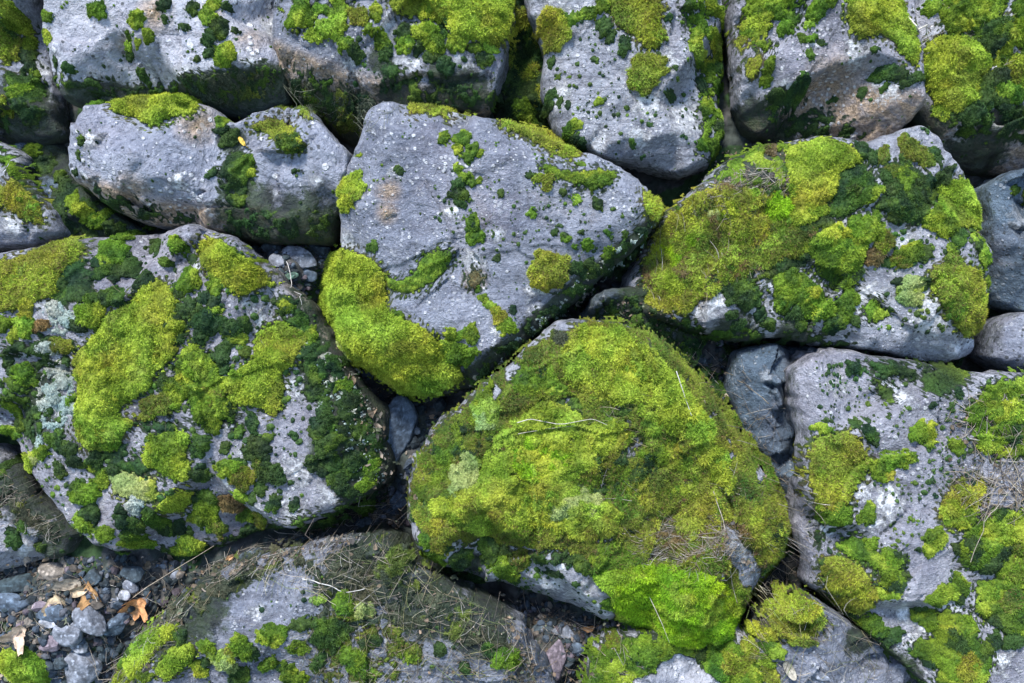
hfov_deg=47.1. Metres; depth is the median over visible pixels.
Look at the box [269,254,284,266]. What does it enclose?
stone
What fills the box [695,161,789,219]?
dry litter
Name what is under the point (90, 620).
stone
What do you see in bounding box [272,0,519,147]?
boulder
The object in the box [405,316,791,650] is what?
boulder
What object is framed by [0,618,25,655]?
leaf
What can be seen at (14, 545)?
boulder
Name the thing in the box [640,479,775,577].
leaf litter
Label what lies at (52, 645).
stone
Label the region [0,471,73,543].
dry litter
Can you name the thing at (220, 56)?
boulder
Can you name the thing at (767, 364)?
stone
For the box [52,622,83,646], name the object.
stone
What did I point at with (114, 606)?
gravel
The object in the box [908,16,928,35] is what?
twig
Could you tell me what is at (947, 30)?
dry litter
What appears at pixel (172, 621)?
dry litter
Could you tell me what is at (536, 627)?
stone
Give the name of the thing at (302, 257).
stone
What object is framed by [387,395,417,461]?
stone
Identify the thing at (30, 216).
boulder
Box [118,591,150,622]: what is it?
leaf
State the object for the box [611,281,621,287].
stone
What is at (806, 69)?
boulder
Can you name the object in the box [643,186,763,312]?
dry litter
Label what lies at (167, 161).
boulder
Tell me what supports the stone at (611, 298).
on the soil
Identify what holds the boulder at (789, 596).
on the soil
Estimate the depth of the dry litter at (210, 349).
2.21 m
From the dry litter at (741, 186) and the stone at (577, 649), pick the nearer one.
the dry litter at (741, 186)
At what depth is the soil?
2.45 m
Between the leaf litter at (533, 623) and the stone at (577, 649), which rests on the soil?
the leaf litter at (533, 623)
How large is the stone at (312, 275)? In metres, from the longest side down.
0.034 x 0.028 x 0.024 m
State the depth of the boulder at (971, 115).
2.31 m
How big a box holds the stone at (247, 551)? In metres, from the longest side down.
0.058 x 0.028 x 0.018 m
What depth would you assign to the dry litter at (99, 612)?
2.34 m
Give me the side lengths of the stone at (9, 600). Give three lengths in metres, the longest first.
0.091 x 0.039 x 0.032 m
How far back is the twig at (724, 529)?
2.21 m
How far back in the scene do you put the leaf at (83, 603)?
2.32 m
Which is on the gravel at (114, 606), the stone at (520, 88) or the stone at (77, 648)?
the stone at (77, 648)
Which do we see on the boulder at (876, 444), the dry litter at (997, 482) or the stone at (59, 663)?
the dry litter at (997, 482)
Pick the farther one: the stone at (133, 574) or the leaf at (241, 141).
the stone at (133, 574)
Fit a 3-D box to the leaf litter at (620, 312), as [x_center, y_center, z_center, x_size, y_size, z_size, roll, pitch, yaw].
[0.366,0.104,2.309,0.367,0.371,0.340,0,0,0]
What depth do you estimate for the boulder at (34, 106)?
2.38 m
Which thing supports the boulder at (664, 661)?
on the soil
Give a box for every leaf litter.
[336,347,438,519]
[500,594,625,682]
[604,301,770,476]
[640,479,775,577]
[647,141,789,293]
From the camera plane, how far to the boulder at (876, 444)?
2.23 m
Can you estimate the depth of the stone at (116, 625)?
2.35 m
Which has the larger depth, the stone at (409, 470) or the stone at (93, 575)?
the stone at (409, 470)
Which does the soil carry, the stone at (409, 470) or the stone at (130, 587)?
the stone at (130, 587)
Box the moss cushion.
[0,645,51,682]
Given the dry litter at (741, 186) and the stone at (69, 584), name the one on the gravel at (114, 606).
the stone at (69, 584)
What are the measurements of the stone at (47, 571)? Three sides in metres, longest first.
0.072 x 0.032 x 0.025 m
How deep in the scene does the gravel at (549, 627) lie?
2.42 m
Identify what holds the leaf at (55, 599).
on the gravel at (114, 606)
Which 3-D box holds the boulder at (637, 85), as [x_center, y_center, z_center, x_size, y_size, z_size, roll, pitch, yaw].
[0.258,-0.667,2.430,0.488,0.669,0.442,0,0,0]
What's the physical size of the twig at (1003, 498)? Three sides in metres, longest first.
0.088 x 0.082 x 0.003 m
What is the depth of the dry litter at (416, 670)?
2.23 m
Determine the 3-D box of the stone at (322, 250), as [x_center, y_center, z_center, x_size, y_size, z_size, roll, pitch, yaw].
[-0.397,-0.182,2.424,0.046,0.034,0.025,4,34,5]
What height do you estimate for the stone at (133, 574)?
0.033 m
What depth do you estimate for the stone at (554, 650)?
2.37 m
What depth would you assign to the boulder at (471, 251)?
2.23 m
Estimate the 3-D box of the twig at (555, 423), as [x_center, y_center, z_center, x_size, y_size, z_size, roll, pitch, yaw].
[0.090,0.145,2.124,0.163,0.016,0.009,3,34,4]
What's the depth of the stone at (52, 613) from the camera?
2.31 m
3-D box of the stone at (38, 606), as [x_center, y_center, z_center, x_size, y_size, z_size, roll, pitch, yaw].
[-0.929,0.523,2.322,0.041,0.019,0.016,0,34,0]
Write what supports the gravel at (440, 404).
on the soil
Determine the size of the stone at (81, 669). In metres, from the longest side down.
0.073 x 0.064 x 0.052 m
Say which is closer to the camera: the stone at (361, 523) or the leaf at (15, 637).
the leaf at (15, 637)
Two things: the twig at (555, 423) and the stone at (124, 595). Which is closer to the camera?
the twig at (555, 423)
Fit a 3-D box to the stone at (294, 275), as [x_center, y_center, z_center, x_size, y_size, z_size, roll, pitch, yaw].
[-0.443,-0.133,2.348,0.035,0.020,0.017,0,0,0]
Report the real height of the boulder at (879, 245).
0.496 m
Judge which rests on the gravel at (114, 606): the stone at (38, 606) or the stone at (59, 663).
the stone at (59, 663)
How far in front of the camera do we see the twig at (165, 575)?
2.36 m
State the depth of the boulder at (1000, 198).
2.33 m
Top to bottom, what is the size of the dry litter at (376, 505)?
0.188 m
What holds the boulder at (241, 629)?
on the soil
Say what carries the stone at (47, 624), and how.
on the gravel at (114, 606)
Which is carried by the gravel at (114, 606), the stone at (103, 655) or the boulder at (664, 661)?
the stone at (103, 655)
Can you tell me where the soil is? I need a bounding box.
[0,49,1000,682]
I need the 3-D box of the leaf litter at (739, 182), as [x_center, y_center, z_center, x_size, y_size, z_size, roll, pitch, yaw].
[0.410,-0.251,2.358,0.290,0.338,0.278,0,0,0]
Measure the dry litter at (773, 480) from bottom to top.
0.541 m
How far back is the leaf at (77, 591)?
2.32 m
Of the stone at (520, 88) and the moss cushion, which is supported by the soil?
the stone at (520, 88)
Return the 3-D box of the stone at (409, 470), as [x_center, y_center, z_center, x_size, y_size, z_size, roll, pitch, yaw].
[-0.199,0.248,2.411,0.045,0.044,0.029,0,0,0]
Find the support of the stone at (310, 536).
on the boulder at (241, 629)
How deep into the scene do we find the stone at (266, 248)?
2.39 m
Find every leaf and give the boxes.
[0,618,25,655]
[41,591,71,616]
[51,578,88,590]
[69,582,94,597]
[77,576,101,610]
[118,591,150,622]
[224,554,233,560]
[238,137,247,147]
[581,625,598,632]
[783,661,798,681]
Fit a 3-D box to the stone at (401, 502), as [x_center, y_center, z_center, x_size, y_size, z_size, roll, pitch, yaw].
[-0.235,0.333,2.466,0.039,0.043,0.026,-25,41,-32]
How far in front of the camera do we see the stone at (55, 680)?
2.36 m
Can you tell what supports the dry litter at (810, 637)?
on the boulder at (789, 596)
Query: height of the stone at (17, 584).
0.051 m
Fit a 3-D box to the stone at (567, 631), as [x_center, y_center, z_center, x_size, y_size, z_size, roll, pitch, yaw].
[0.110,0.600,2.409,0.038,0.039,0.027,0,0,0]
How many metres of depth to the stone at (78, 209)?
2.39 m
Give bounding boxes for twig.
[129,546,212,600]
[286,261,301,304]
[302,578,364,592]
[517,419,606,424]
[676,371,691,415]
[713,491,736,600]
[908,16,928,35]
[970,431,1021,561]
[984,472,1023,521]
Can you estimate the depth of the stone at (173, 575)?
2.38 m
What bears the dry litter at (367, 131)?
on the boulder at (453, 54)
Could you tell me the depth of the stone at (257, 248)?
2.43 m
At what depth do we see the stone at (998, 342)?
2.34 m
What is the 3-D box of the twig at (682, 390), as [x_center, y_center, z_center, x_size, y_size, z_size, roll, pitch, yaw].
[0.313,0.095,2.150,0.005,0.058,0.066,-13,36,-18]
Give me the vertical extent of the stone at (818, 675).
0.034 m
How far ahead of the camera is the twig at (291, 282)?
2.30 m
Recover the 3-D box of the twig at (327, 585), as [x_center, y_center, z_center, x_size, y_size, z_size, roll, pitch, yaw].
[-0.335,0.458,2.198,0.117,0.025,0.008,3,34,4]
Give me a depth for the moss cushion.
2.31 m
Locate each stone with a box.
[0,573,34,593]
[0,593,27,614]
[14,142,151,238]
[31,601,51,611]
[35,605,64,622]
[38,562,64,581]
[38,634,60,651]
[39,620,55,628]
[50,676,62,682]
[51,656,67,669]
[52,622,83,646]
[64,651,102,682]
[70,642,87,652]
[72,606,106,635]
[81,568,102,586]
[98,647,111,662]
[103,612,129,635]
[118,590,130,600]
[119,565,144,582]
[122,579,138,593]
[166,570,178,582]
[236,547,262,560]
[251,245,261,252]
[261,244,284,252]
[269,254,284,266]
[281,246,316,268]
[285,271,298,279]
[295,534,313,539]
[303,268,317,281]
[311,245,330,256]
[353,517,373,527]
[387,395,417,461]
[389,489,406,509]
[405,453,416,472]
[493,0,548,127]
[531,624,545,630]
[546,639,566,680]
[560,625,574,639]
[571,642,583,655]
[576,286,762,470]
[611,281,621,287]
[695,357,707,365]
[723,343,815,493]
[812,669,829,680]
[966,312,1023,372]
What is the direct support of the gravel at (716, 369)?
on the soil
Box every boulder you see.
[0,0,70,144]
[0,142,70,252]
[0,224,396,556]
[0,443,83,571]
[41,0,293,122]
[68,91,352,248]
[108,522,559,682]
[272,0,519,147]
[316,100,665,402]
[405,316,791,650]
[524,0,725,179]
[576,620,763,682]
[620,125,992,367]
[721,0,925,143]
[743,580,917,682]
[783,346,1023,682]
[908,0,1023,177]
[973,168,1023,313]
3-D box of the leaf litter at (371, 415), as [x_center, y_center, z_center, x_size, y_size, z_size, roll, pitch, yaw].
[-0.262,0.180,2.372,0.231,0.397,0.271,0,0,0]
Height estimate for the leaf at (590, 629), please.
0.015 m
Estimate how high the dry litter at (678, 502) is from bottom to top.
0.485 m
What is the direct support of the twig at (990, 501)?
on the boulder at (876, 444)
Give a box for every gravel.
[0,554,204,682]
[248,239,340,295]
[329,325,446,526]
[518,589,595,682]
[584,287,756,380]
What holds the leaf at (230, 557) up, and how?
on the soil
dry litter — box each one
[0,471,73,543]
[0,552,188,682]
[74,275,302,430]
[106,539,371,682]
[189,487,409,577]
[235,530,543,682]
[281,82,398,137]
[558,394,763,597]
[630,511,751,582]
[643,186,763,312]
[692,342,826,590]
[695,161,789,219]
[735,564,889,682]
[918,3,1021,70]
[933,378,1023,525]
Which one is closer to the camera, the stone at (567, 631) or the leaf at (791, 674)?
the leaf at (791, 674)
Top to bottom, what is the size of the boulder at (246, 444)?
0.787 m
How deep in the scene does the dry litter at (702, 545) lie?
2.19 m
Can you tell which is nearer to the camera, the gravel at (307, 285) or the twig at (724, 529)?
the twig at (724, 529)

